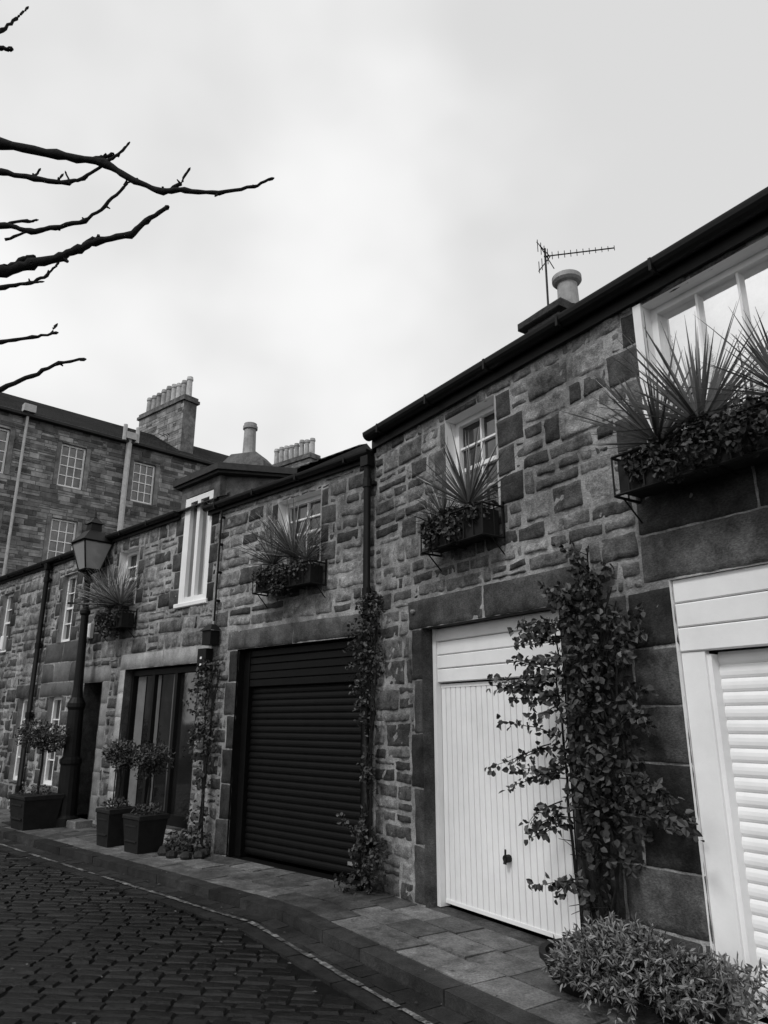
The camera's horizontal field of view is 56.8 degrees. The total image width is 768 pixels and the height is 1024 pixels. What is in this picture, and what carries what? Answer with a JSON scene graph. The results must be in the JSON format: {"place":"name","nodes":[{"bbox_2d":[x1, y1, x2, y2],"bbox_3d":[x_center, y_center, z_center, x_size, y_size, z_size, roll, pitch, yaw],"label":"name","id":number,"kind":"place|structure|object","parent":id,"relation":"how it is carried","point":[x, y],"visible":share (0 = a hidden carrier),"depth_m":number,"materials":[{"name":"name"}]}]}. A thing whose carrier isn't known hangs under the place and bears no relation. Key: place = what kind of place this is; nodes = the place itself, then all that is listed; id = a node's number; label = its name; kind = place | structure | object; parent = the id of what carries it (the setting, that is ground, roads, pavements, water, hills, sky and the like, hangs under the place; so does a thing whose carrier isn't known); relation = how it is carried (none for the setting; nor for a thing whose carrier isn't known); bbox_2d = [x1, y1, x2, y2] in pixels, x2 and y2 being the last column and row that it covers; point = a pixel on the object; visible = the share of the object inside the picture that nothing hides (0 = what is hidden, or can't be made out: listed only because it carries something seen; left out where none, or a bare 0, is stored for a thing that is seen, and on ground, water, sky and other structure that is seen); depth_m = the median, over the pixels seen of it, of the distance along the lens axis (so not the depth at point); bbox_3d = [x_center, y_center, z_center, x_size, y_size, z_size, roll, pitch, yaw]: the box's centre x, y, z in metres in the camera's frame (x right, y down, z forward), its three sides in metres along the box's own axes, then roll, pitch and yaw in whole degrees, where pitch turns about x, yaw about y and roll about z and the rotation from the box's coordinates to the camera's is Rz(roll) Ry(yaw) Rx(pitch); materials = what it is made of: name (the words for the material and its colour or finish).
{"place":"outdoors","nodes":[
{"label":"outdoors","id":0,"kind":"place"},
{"bbox_2d":[0,808,752,1023],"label":"pavement","id":1,"kind":"structure","parent":0,"point":[403,941],"depth_m":5.57,"materials":[{"name":"stone"}]},
{"bbox_2d":[9,563,52,811],"bbox_3d":[-6.664,3.228,13.441,0.171,4.592,0.182,-15,-22,41],"label":"drainpipe","id":2,"kind":"object","parent":1,"relation":"on","point":[48,567],"visible":0.84,"depth_m":13.50,"materials":[{"name":"metal"}]},
{"bbox_2d":[9,719,71,830],"bbox_3d":[-5.440,4.092,11.182,0.835,1.622,0.879,9,-18,-27],"label":"potted topiary tree","id":3,"kind":"object","parent":1,"relation":"on","point":[37,809],"visible":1,"depth_m":11.01,"materials":[{"name":"black plant"}]},
{"bbox_2d":[0,560,85,808],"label":"rubble stones","id":4,"kind":"object","parent":1,"relation":"on","point":[33,586],"visible":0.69,"depth_m":14.11,"materials":[{"name":"stone"}]},
{"bbox_2d":[39,640,77,696],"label":"dressed stones","id":5,"kind":"object","parent":4,"relation":"on","point":[59,672],"visible":0.78,"depth_m":12.95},
{"bbox_2d":[66,814,92,828],"bbox_3d":[-4.833,4.927,11.308,0.880,0.110,0.580,-15,-22,41],"label":"door step","id":6,"kind":"object","parent":1,"relation":"on","point":[80,823],"depth_m":10.94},
{"bbox_2d":[55,512,114,826],"bbox_3d":[-5.110,2.465,11.886,0.560,5.140,0.561,-15,-22,41],"label":"street lamp","id":7,"kind":"object","parent":1,"relation":"on","point":[93,544],"visible":0.94,"depth_m":11.71,"materials":[{"name":"metal"}]},
{"bbox_2d":[95,737,139,847],"bbox_3d":[-3.613,3.765,9.623,0.585,1.375,0.506,-12,-20,36],"label":"potted topiary tree","id":8,"kind":"object","parent":1,"relation":"on","point":[110,829],"visible":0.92,"depth_m":9.49,"materials":[{"name":"black plant"}]},
{"bbox_2d":[77,663,198,830],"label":"door reveals","id":9,"kind":"structure","parent":1,"relation":"on","point":[91,695],"depth_m":11.82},
{"bbox_2d":[83,645,208,819],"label":"dressed stones","id":10,"kind":"object","parent":9,"relation":"on","point":[182,656],"visible":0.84,"depth_m":11.14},
{"bbox_2d":[119,666,197,828],"bbox_3d":[-3.221,3.378,10.375,2.090,2.140,0.100,-15,-22,41],"label":"glazing frame","id":11,"kind":"object","parent":9,"relation":"attached to","point":[174,820],"visible":0.38,"depth_m":10.45,"materials":[{"name":"wood"}]},
{"bbox_2d":[127,674,174,810],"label":"curtains","id":12,"kind":"object","parent":11,"relation":"attached to","point":[137,733],"visible":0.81,"depth_m":10.77,"materials":[{"name":"fabric"}]},
{"bbox_2d":[127,672,197,815],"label":"glazing","id":13,"kind":"structure","parent":11,"relation":"attached to","point":[181,783],"depth_m":10.24,"materials":[{"name":"black glass"}]},
{"bbox_2d":[122,737,174,854],"bbox_3d":[-3.048,3.633,9.193,0.575,1.386,0.612,7,-18,-23],"label":"potted topiary tree","id":14,"kind":"object","parent":1,"relation":"on","point":[144,832],"visible":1,"depth_m":9.02,"materials":[{"name":"black plant"}]},
{"bbox_2d":[83,513,217,849],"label":"rubble stones","id":15,"kind":"object","parent":1,"relation":"on","point":[189,639],"visible":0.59,"depth_m":11.15,"materials":[{"name":"stone"}]},
{"bbox_2d":[113,513,219,608],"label":"dressed stones","id":16,"kind":"object","parent":15,"relation":"on","point":[176,567],"visible":0.77,"depth_m":10.76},
{"bbox_2d":[157,843,210,859],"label":"edging stones","id":17,"kind":"object","parent":1,"relation":"on","point":[169,853],"visible":0.84,"depth_m":8.54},
{"bbox_2d":[163,658,224,854],"bbox_3d":[-2.413,3.116,9.179,0.673,2.408,0.554,0,-16,0],"label":"climbing vine","id":18,"kind":"object","parent":1,"relation":"on","point":[198,735],"visible":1,"depth_m":9.14,"materials":[{"name":"grey plant"}]},
{"bbox_2d":[199,456,375,885],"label":"rubble stones","id":19,"kind":"object","parent":1,"relation":"on","point":[305,607],"visible":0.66,"depth_m":9.04,"materials":[{"name":"stone"}]},
{"bbox_2d":[226,637,361,884],"bbox_3d":[-1.005,2.800,8.276,2.300,2.490,0.220,-15,-22,41],"label":"garage reveal","id":20,"kind":"object","parent":1,"relation":"on","point":[231,830],"visible":0.45,"depth_m":8.83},
{"bbox_2d":[234,640,361,856],"bbox_3d":[-0.964,2.813,8.318,2.296,2.470,0.100,-15,-22,41],"label":"black garage frame","id":21,"kind":"object","parent":20,"relation":"in","point":[320,663],"visible":0.64,"depth_m":8.74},
{"bbox_2d":[244,683,360,876],"bbox_3d":[-0.952,3.032,8.268,2.060,1.960,0.015,-15,-22,41],"label":"roller shutter","id":22,"kind":"object","parent":20,"relation":"attached to","point":[304,773],"visible":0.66,"depth_m":8.22,"materials":[{"name":"black paint"}]},
{"bbox_2d":[255,682,359,687],"bbox_3d":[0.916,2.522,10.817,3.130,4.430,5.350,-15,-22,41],"label":"roller shutter slat","id":23,"kind":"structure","parent":22,"relation":"attached to","point":[305,685],"depth_m":8.95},
{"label":"slate roof","id":24,"kind":"object","parent":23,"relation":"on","visible":0},
{"bbox_2d":[202,449,373,515],"bbox_3d":[-1.392,-0.339,9.315,3.380,0.120,0.135,-15,-22,41],"label":"gutter","id":25,"kind":"object","parent":24,"relation":"attached to","point":[342,463],"visible":1,"depth_m":9.13,"materials":[{"name":"black paint"}]},
{"bbox_2d":[214,488,375,854],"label":"dressed stones","id":26,"kind":"object","parent":1,"relation":"on","point":[315,629],"visible":0.77,"depth_m":8.79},
{"bbox_2d":[333,591,390,894],"bbox_3d":[-0.189,2.274,7.225,0.870,2.982,0.484,-14,-21,39],"label":"climbing vine","id":27,"kind":"object","parent":1,"relation":"on","point":[371,856],"visible":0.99,"depth_m":7.25,"materials":[{"name":"grey plant"}]},
{"bbox_2d":[355,454,376,890],"bbox_3d":[-0.202,1.538,7.575,0.160,4.540,0.180,-15,-22,41],"label":"drainpipe","id":28,"kind":"object","parent":1,"relation":"on","point":[367,462],"visible":0.64,"depth_m":7.80,"materials":[{"name":"metal"}]},
{"bbox_2d":[422,606,582,946],"bbox_3d":[0.957,2.138,5.975,0.220,2.470,1.790,11,-19,-32],"label":"garage reveal","id":29,"kind":"object","parent":1,"relation":"on","point":[429,790],"visible":0.45,"depth_m":6.50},
{"bbox_2d":[432,609,562,906],"bbox_3d":[1.020,2.145,6.017,0.110,2.460,1.786,11,-19,-32],"label":"garage frame","id":30,"kind":"object","parent":29,"relation":"in","point":[478,651],"visible":0.58,"depth_m":6.48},
{"bbox_2d":[441,677,580,938],"bbox_3d":[1.030,2.388,5.953,0.026,1.898,1.680,11,-19,-32],"label":"ribbed door panel","id":31,"kind":"structure","parent":29,"relation":"attached to","point":[483,818],"depth_m":6.00,"materials":[{"name":"white paint"}]},
{"bbox_2d":[374,243,745,902],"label":"rubble stones","id":32,"kind":"object","parent":1,"relation":"on","point":[583,362],"visible":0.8,"depth_m":6.15,"materials":[{"name":"stone"}]},
{"bbox_2d":[408,310,767,972],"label":"dressed stones","id":33,"kind":"object","parent":1,"relation":"on","point":[670,901],"visible":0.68,"depth_m":4.76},
{"bbox_2d":[484,539,704,939],"bbox_3d":[1.391,1.609,4.944,0.488,2.895,1.758,14,-21,-40],"label":"climbing rose","id":34,"kind":"object","parent":1,"relation":"on","point":[598,821],"visible":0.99,"depth_m":4.90,"materials":[{"name":"grey plant"}]},
{"bbox_2d":[539,911,767,1023],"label":"potted shrub","id":35,"kind":"object","parent":1,"relation":"on","point":[603,961],"visible":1,"depth_m":3.94,"materials":[{"name":"grey plant"}]},
{"bbox_2d":[669,562,767,1023],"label":"white garage reveal","id":36,"kind":"object","parent":1,"relation":"on","point":[687,727],"visible":0.33,"depth_m":4.45,"materials":[{"name":"paint"}]},
{"bbox_2d":[672,564,767,1019],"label":"white garage frame","id":37,"kind":"object","parent":1,"relation":"on","point":[722,610],"visible":0.85,"depth_m":4.35,"materials":[{"name":"paint"}]},
{"bbox_2d":[718,648,767,1014],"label":"roller shutter","id":38,"kind":"object","parent":37,"relation":"attached to","point":[744,677],"visible":0.9,"depth_m":4.26,"materials":[{"name":"white paint"}]},
{"bbox_2d":[0,837,767,1023],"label":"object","id":39,"kind":"structure","parent":0,"point":[112,936],"depth_m":5.12,"materials":[{"name":"stone"}]},
{"bbox_2d":[0,6,273,391],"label":"bare tree","id":40,"kind":"object","parent":39,"relation":"on","point":[32,262],"visible":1,"depth_m":4.79,"materials":[{"name":"black plant"}]},
{"bbox_2d":[0,843,432,1023],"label":"painted road line","id":41,"kind":"object","parent":39,"relation":"on","point":[387,1000],"visible":1,"depth_m":5.38,"materials":[{"name":"paint"}]},
{"bbox_2d":[0,0,767,463],"label":"sky","id":42,"kind":"structure","parent":0,"point":[419,154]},
{"bbox_2d":[445,646,767,683],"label":"house body","id":43,"kind":"structure","parent":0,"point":[725,650],"depth_m":4.90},
{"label":"slate roof","id":44,"kind":"object","parent":43,"relation":"on","visible":0},
{"bbox_2d":[528,311,559,331],"bbox_3d":[2.197,-1.635,8.748,0.540,1.450,0.520,11,-19,-32],"label":"chimney shaft","id":45,"kind":"object","parent":44,"relation":"on","point":[543,321],"visible":0.14,"depth_m":8.80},
{"bbox_2d":[518,297,572,333],"bbox_3d":[2.192,-2.462,8.987,0.710,0.270,0.720,11,-19,-32],"label":"chimney cope","id":46,"kind":"object","parent":45,"relation":"on","point":[560,304],"visible":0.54,"depth_m":8.73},
{"bbox_2d":[552,269,581,303],"bbox_3d":[2.338,-2.792,9.034,0.370,0.470,0.370,0,-16,0],"label":"chimney pot","id":47,"kind":"object","parent":46,"relation":"on","point":[566,283],"visible":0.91,"depth_m":8.93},
{"bbox_2d":[536,240,614,304],"bbox_3d":[2.435,-2.905,8.993,0.980,1.224,0.250,0,-16,0],"label":"tv antenna","id":48,"kind":"object","parent":45,"relation":"attached to","point":[547,259],"visible":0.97,"depth_m":9.05,"materials":[{"name":"metal"}]},
{"bbox_2d":[362,187,767,449],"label":"gutter","id":49,"kind":"object","parent":44,"relation":"attached to","point":[746,220],"visible":1,"depth_m":5.58,"materials":[{"name":"black paint"}]},
{"label":"ground","id":50,"kind":"structure","parent":0,"visible":0},
{"bbox_2d":[0,559,90,808],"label":"mortar wall","id":51,"kind":"structure","parent":50,"relation":"on","point":[16,678],"depth_m":13.97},
{"bbox_2d":[0,591,14,652],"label":"window reveal","id":52,"kind":"object","parent":51,"relation":"attached to","point":[4,607],"depth_m":15.55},
{"bbox_2d":[0,594,13,652],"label":"window frame","id":53,"kind":"object","parent":52,"relation":"in","point":[8,610],"visible":0.27,"depth_m":15.57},
{"bbox_2d":[8,698,23,780],"bbox_3d":[-6.891,4.332,13.566,0.580,1.500,0.140,-15,-22,41],"label":"window reveal","id":54,"kind":"object","parent":51,"relation":"attached to","point":[14,752],"depth_m":13.72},
{"bbox_2d":[13,698,27,779],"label":"window frame","id":55,"kind":"object","parent":54,"relation":"in","point":[16,768],"visible":0.18,"depth_m":13.70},
{"bbox_2d":[0,572,83,792],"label":"dressed stones","id":56,"kind":"object","parent":51,"relation":"attached to","point":[22,692],"visible":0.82,"depth_m":13.33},
{"bbox_2d":[39,696,62,785],"bbox_3d":[-5.873,4.062,12.643,0.580,1.500,0.140,-15,-22,41],"label":"window reveal","id":57,"kind":"object","parent":51,"relation":"attached to","point":[49,708],"depth_m":12.77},
{"bbox_2d":[43,697,61,784],"bbox_3d":[-5.829,4.075,12.688,0.580,1.500,0.090,-15,-22,41],"label":"window frame","id":58,"kind":"object","parent":57,"relation":"in","point":[48,756],"visible":0.29,"depth_m":12.75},
{"bbox_2d":[48,700,60,779],"bbox_3d":[-5.822,4.072,12.697,0.342,1.379,0.323,0,-16,0],"label":"window glass","id":59,"kind":"object","parent":58,"relation":"in","point":[52,753],"visible":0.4,"depth_m":12.77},
{"bbox_2d":[56,572,78,642],"bbox_3d":[-5.873,1.797,13.305,0.580,1.280,0.140,-15,-22,41],"label":"window reveal","id":60,"kind":"object","parent":51,"relation":"attached to","point":[62,612],"depth_m":13.45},
{"bbox_2d":[61,574,77,641],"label":"window frame","id":61,"kind":"object","parent":60,"relation":"in","point":[66,614],"visible":0.38,"depth_m":13.45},
{"bbox_2d":[66,578,75,638],"bbox_3d":[-5.822,1.807,13.359,0.342,1.159,0.323,0,-16,0],"label":"window glass","id":62,"kind":"object","parent":61,"relation":"in","point":[70,611],"visible":0.2,"depth_m":13.46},
{"bbox_2d":[0,413,204,573],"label":"tenement wall","id":63,"kind":"structure","parent":50,"relation":"on","point":[41,551],"depth_m":27.90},
{"bbox_2d":[2,403,139,575],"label":"soil pipes","id":64,"kind":"object","parent":63,"relation":"attached to","point":[32,409],"visible":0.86,"depth_m":29.05,"materials":[{"name":"metal"}]},
{"bbox_2d":[0,427,155,537],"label":"reveals","id":65,"kind":"object","parent":63,"relation":"attached to","point":[83,474],"visible":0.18,"depth_m":28.66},
{"bbox_2d":[0,428,9,472],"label":"window frame","id":66,"kind":"object","parent":65,"relation":"attached to","point":[5,449],"visible":1,"depth_m":26.92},
{"bbox_2d":[0,430,6,471],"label":"window glass","id":67,"kind":"object","parent":66,"relation":"in","point":[3,434],"visible":1,"depth_m":26.93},
{"bbox_2d":[47,518,76,558],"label":"window frame","id":68,"kind":"object","parent":65,"relation":"attached to","point":[65,532],"visible":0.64,"depth_m":27.71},
{"bbox_2d":[48,520,73,558],"bbox_3d":[-12.595,1.176,27.668,0.612,1.626,0.576,0,-16,0],"label":"window glass","id":69,"kind":"object","parent":68,"relation":"in","point":[61,537],"visible":0.6,"depth_m":27.69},
{"bbox_2d":[57,444,85,489],"bbox_3d":[-12.588,-1.795,28.529,0.980,1.780,0.090,15,-22,-41],"label":"window frame","id":70,"kind":"object","parent":65,"relation":"attached to","point":[74,467],"visible":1,"depth_m":28.57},
{"bbox_2d":[58,446,83,487],"bbox_3d":[-12.595,-1.800,28.538,0.612,1.626,0.576,0,-16,0],"label":"window glass","id":71,"kind":"object","parent":70,"relation":"in","point":[62,471],"visible":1,"depth_m":28.54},
{"bbox_2d":[131,461,154,504],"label":"window frame","id":72,"kind":"object","parent":65,"relation":"attached to","point":[152,481],"visible":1,"depth_m":30.56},
{"bbox_2d":[131,464,152,502],"bbox_3d":[-10.410,-1.223,30.511,0.612,1.626,0.576,0,-16,0],"label":"window glass","id":73,"kind":"object","parent":72,"relation":"in","point":[141,486],"visible":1,"depth_m":30.52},
{"bbox_2d":[0,430,159,561],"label":"window margins","id":74,"kind":"object","parent":63,"relation":"attached to","point":[54,482],"depth_m":28.08,"materials":[{"name":"stone"}]},
{"bbox_2d":[0,411,206,575],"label":"tenement stones","id":75,"kind":"object","parent":63,"relation":"attached to","point":[45,484],"visible":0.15,"depth_m":28.05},
{"bbox_2d":[0,392,228,465],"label":"tenement roof","id":76,"kind":"structure","parent":63,"relation":"on","point":[44,413],"depth_m":31.18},
{"bbox_2d":[145,400,196,456],"bbox_3d":[-10.592,-3.169,34.235,3.772,3.500,0.700,-13,-21,38],"label":"chimney stack","id":77,"kind":"object","parent":63,"relation":"on","point":[188,427],"visible":0.29,"depth_m":33.22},
{"bbox_2d":[139,400,183,452],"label":"stack stones","id":78,"kind":"object","parent":77,"relation":"attached to","point":[146,424],"visible":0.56,"depth_m":33.82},
{"bbox_2d":[137,394,199,420],"bbox_3d":[-10.592,-4.992,34.769,3.972,0.300,0.900,-13,-21,38],"label":"chimney cope","id":79,"kind":"object","parent":77,"relation":"on","point":[189,398],"visible":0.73,"depth_m":33.96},
{"bbox_2d":[146,376,192,411],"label":"chimney pots","id":80,"kind":"object","parent":79,"relation":"on","point":[169,393],"visible":0.81,"depth_m":34.77,"materials":[{"name":"ceramic"}]},
{"bbox_2d":[83,513,219,845],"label":"mortar wall","id":81,"kind":"structure","parent":50,"relation":"on","point":[172,549],"depth_m":11.07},
{"bbox_2d":[55,556,146,641],"bbox_3d":[-4.404,1.396,11.664,2.023,1.379,1.990,0,-16,0],"label":"window box planter","id":82,"kind":"object","parent":81,"relation":"attached to","point":[112,596],"visible":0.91,"depth_m":11.42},
{"bbox_2d":[116,489,213,605],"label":"window reveals","id":83,"kind":"structure","parent":81,"relation":"attached to","point":[123,556],"depth_m":12.15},
{"bbox_2d":[123,550,138,605],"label":"window frame","id":84,"kind":"object","parent":83,"relation":"in","point":[129,557],"visible":0.2,"depth_m":12.16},
{"bbox_2d":[173,490,213,608],"bbox_3d":[-2.787,0.563,10.584,0.870,1.700,0.140,-15,-22,41],"label":"tall window frame","id":85,"kind":"object","parent":81,"relation":"attached to","point":[193,599],"visible":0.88,"depth_m":10.59,"materials":[{"name":"white paint"}]},
{"bbox_2d":[187,499,208,596],"bbox_3d":[-2.731,0.532,10.602,0.500,1.470,0.030,-15,-22,41],"label":"tall window glass","id":86,"kind":"object","parent":85,"relation":"attached to","point":[202,554],"visible":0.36,"depth_m":10.60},
{"bbox_2d":[199,453,375,888],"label":"mortar wall","id":87,"kind":"structure","parent":50,"relation":"on","point":[333,613],"depth_m":8.89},
{"bbox_2d":[197,624,219,670],"bbox_3d":[-2.400,1.834,9.638,0.370,0.610,0.170,-15,-22,41],"label":"wall lantern","id":88,"kind":"object","parent":87,"relation":"attached to","point":[210,634],"depth_m":9.62,"materials":[{"name":"metal"}]},
{"bbox_2d":[213,510,225,620],"bbox_3d":[-2.315,0.743,9.986,0.064,1.580,0.073,-15,-22,41],"label":"cable pipe","id":89,"kind":"object","parent":87,"relation":"attached to","point":[220,544],"visible":1,"depth_m":9.96,"materials":[{"name":"black paint"}]},
{"bbox_2d":[177,444,370,511],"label":"slate roof","id":90,"kind":"structure","parent":87,"relation":"on","point":[351,450],"depth_m":12.67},
{"bbox_2d":[105,511,180,541],"bbox_3d":[-4.274,0.329,11.957,2.950,0.120,0.135,-15,-22,41],"label":"gutter","id":91,"kind":"object","parent":90,"relation":"attached to","point":[152,523],"visible":0.66,"depth_m":11.60,"materials":[{"name":"black paint"}]},
{"bbox_2d":[181,475,279,513],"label":"dormer cheeks","id":92,"kind":"object","parent":90,"relation":"on","point":[221,485],"visible":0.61,"depth_m":10.59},
{"bbox_2d":[173,462,296,491],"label":"dormer flat roof","id":93,"kind":"structure","parent":92,"relation":"on","point":[224,469],"depth_m":10.55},
{"bbox_2d":[223,451,272,465],"bbox_3d":[-2.236,-0.646,11.694,0.950,0.555,0.700,-5,-17,17],"label":"chimney haunch","id":94,"kind":"object","parent":92,"relation":"on","point":[254,458],"visible":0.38,"depth_m":11.51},
{"bbox_2d":[242,422,257,452],"bbox_3d":[-2.240,-1.185,11.838,0.246,0.600,0.240,0,-16,0],"label":"chimney pot","id":95,"kind":"object","parent":94,"relation":"on","point":[250,429],"visible":0.91,"depth_m":11.78,"materials":[{"name":"ceramic"}]},
{"bbox_2d":[222,491,335,607],"bbox_3d":[-1.155,0.427,8.778,1.769,1.389,1.803,0,-16,0],"label":"window box planter","id":96,"kind":"object","parent":87,"relation":"attached to","point":[274,580],"visible":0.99,"depth_m":8.53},
{"bbox_2d":[276,489,321,569],"bbox_3d":[-1.021,0.257,9.003,0.840,0.920,0.185,-15,-22,41],"label":"window reveal","id":97,"kind":"object","parent":87,"relation":"attached to","point":[282,506],"depth_m":9.21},
{"bbox_2d":[284,494,320,568],"bbox_3d":[-0.961,0.275,9.064,0.840,0.920,0.090,-15,-22,41],"label":"window frame","id":98,"kind":"object","parent":97,"relation":"attached to","point":[309,501],"visible":0.2,"depth_m":9.17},
{"bbox_2d":[290,500,320,564],"bbox_3d":[-0.954,0.272,9.072,0.531,0.799,0.501,0,-16,0],"label":"window glass","id":99,"kind":"object","parent":98,"relation":"in","point":[316,508],"visible":0.2,"depth_m":9.11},
{"bbox_2d":[375,230,767,954],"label":"mortar wall","id":100,"kind":"structure","parent":50,"relation":"on","point":[589,502],"depth_m":6.10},
{"bbox_2d":[392,427,517,571],"bbox_3d":[0.736,-0.154,6.550,1.414,1.244,1.397,0,-16,0],"label":"window box planter","id":101,"kind":"object","parent":100,"relation":"attached to","point":[466,525],"visible":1,"depth_m":6.36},
{"bbox_2d":[445,236,767,516],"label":"window reveals","id":102,"kind":"structure","parent":100,"relation":"attached to","point":[639,314],"depth_m":5.27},
{"bbox_2d":[455,404,497,508],"bbox_3d":[0.967,-0.458,6.842,0.090,1.080,0.730,11,-19,-32],"label":"window frame","id":103,"kind":"object","parent":102,"relation":"in","point":[481,415],"visible":0.35,"depth_m":6.96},
{"bbox_2d":[463,413,498,508],"bbox_3d":[0.975,-0.462,6.848,0.344,0.959,0.516,0,-16,0],"label":"window glass","id":104,"kind":"object","parent":103,"relation":"in","point":[471,431],"visible":0.4,"depth_m":6.89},
{"bbox_2d":[650,247,767,431],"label":"window frame","id":105,"kind":"object","parent":102,"relation":"in","point":[736,270],"visible":0.52,"depth_m":5.02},
{"bbox_2d":[661,260,767,429],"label":"window glass","id":106,"kind":"object","parent":105,"relation":"in","point":[719,302],"visible":0.33,"depth_m":4.92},
{"bbox_2d":[557,298,767,522],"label":"window box planter","id":107,"kind":"object","parent":100,"relation":"attached to","point":[679,458],"visible":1,"depth_m":4.46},
{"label":"chimney stack","id":108,"kind":"object","parent":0,"visible":0},
{"bbox_2d":[272,452,320,466],"bbox_3d":[-4.925,-2.640,38.715,3.465,0.300,0.900,-13,-21,38],"label":"chimney cope","id":109,"kind":"object","parent":108,"relation":"on","point":[299,458],"visible":0.48,"depth_m":37.94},
{"bbox_2d":[274,438,315,463],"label":"chimney pots","id":110,"kind":"object","parent":109,"relation":"on","point":[284,453],"visible":0.8,"depth_m":38.79,"materials":[{"name":"ceramic"}]},
{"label":"house body","id":111,"kind":"object","parent":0,"visible":0},
{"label":"slate roof","id":112,"kind":"object","parent":111,"relation":"on","visible":0},
{"bbox_2d":[0,551,74,583],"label":"gutter","id":113,"kind":"object","parent":112,"relation":"attached to","point":[54,561],"visible":0.67,"depth_m":14.48,"materials":[{"name":"black paint"}]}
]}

